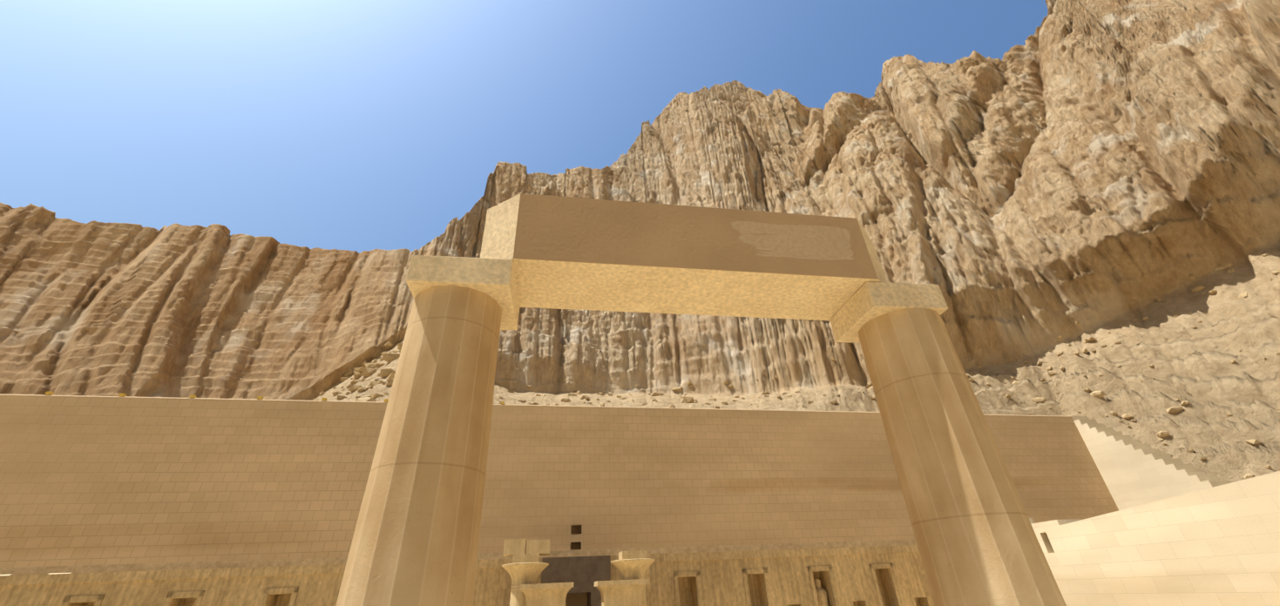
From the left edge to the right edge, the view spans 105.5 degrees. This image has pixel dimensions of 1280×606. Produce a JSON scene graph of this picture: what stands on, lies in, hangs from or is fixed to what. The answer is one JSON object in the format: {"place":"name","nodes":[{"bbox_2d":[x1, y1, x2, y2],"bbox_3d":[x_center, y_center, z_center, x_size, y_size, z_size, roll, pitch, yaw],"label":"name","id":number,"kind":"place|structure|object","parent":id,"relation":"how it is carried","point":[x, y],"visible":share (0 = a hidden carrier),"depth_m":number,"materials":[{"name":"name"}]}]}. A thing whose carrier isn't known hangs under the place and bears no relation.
{"place":"outdoors","nodes":[
{"label":"outdoors","id":0,"kind":"place"},
{"bbox_2d":[0,0,1048,253],"label":"sky","id":1,"kind":"structure","parent":0,"point":[358,125],"materials":[{"name":"blue"}]},
{"bbox_2d":[501,539,655,605],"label":"columns","id":2,"kind":"structure","parent":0,"point":[524,570],"depth_m":20.05,"materials":[{"name":"stone"}]},
{"bbox_2d":[0,0,1279,483],"bbox_3d":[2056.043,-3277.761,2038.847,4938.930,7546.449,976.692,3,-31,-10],"label":"cliff","id":3,"kind":"structure","parent":0,"point":[1101,165],"depth_m":52.96,"materials":[{"name":"beige stone"}]},
{"bbox_2d":[311,226,1279,479],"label":"scree boulders","id":4,"kind":"object","parent":3,"relation":"on","point":[367,368],"visible":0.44,"depth_m":41.20,"materials":[{"name":"beige stone"}]},
{"label":"ground","id":5,"kind":"structure","parent":0,"visible":0},
{"bbox_2d":[335,285,501,605],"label":"column","id":6,"kind":"structure","parent":5,"relation":"on","point":[416,539],"depth_m":3.16,"materials":[{"name":"stone"}]},
{"bbox_2d":[0,545,934,605],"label":"niche wall","id":7,"kind":"structure","parent":5,"relation":"on","point":[890,576],"depth_m":23.73,"materials":[{"name":"stone"}]},
{"bbox_2d":[0,573,69,576],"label":"cornice chips","id":8,"kind":"object","parent":7,"relation":"on","point":[47,574],"visible":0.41,"depth_m":20.01,"materials":[{"name":"stone"}]},
{"bbox_2d":[0,540,916,575],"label":"cornice","id":9,"kind":"structure","parent":7,"relation":"on","point":[146,567],"depth_m":22.43,"materials":[{"name":"beige stone"}]},
{"bbox_2d":[813,578,828,605],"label":"osiride statues","id":10,"kind":"object","parent":7,"relation":"on","point":[822,596],"visible":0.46,"depth_m":25.07,"materials":[{"name":"stone"}]},
{"bbox_2d":[0,393,1118,605],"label":"retaining wall","id":11,"kind":"structure","parent":5,"relation":"on","point":[92,481],"depth_m":25.37,"materials":[{"name":"beige stone"}]},
{"bbox_2d":[44,392,504,404],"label":"wall lamps","id":12,"kind":"object","parent":11,"relation":"on","point":[194,396],"depth_m":25.07,"materials":[{"name":"brown"}]},
{"bbox_2d":[541,555,610,605],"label":"portal","id":13,"kind":"object","parent":5,"relation":"on","point":[583,574],"visible":0.58,"depth_m":23.27,"materials":[{"name":"stone"}]},
{"bbox_2d":[858,307,1066,605],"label":"column","id":14,"kind":"structure","parent":5,"relation":"on","point":[978,543],"depth_m":3.68,"materials":[{"name":"stone"}]},
{"bbox_2d":[406,255,948,343],"bbox_3d":[0.429,0.025,4.426,4.620,0.300,0.780,2,-31,-8],"label":"abaci","id":15,"kind":"object","parent":14,"relation":"on","point":[865,303],"visible":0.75,"depth_m":4.25,"materials":[{"name":"stone"}]},
{"bbox_2d":[480,193,887,320],"bbox_3d":[0.531,-0.393,4.694,3.934,0.769,0.784,2,-31,-8],"label":"architrave","id":16,"kind":"object","parent":15,"relation":"on","point":[558,228],"depth_m":4.37,"materials":[{"name":"beige stone"}]},
{"bbox_2d":[1070,415,1229,510],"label":"wing wall","id":17,"kind":"structure","parent":5,"relation":"on","point":[1134,473],"depth_m":30.66,"materials":[{"name":"stone"}]},
{"bbox_2d":[1029,471,1279,605],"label":"wall","id":18,"kind":"structure","parent":5,"relation":"on","point":[1217,546],"depth_m":16.45,"materials":[{"name":"stone"}]}
]}

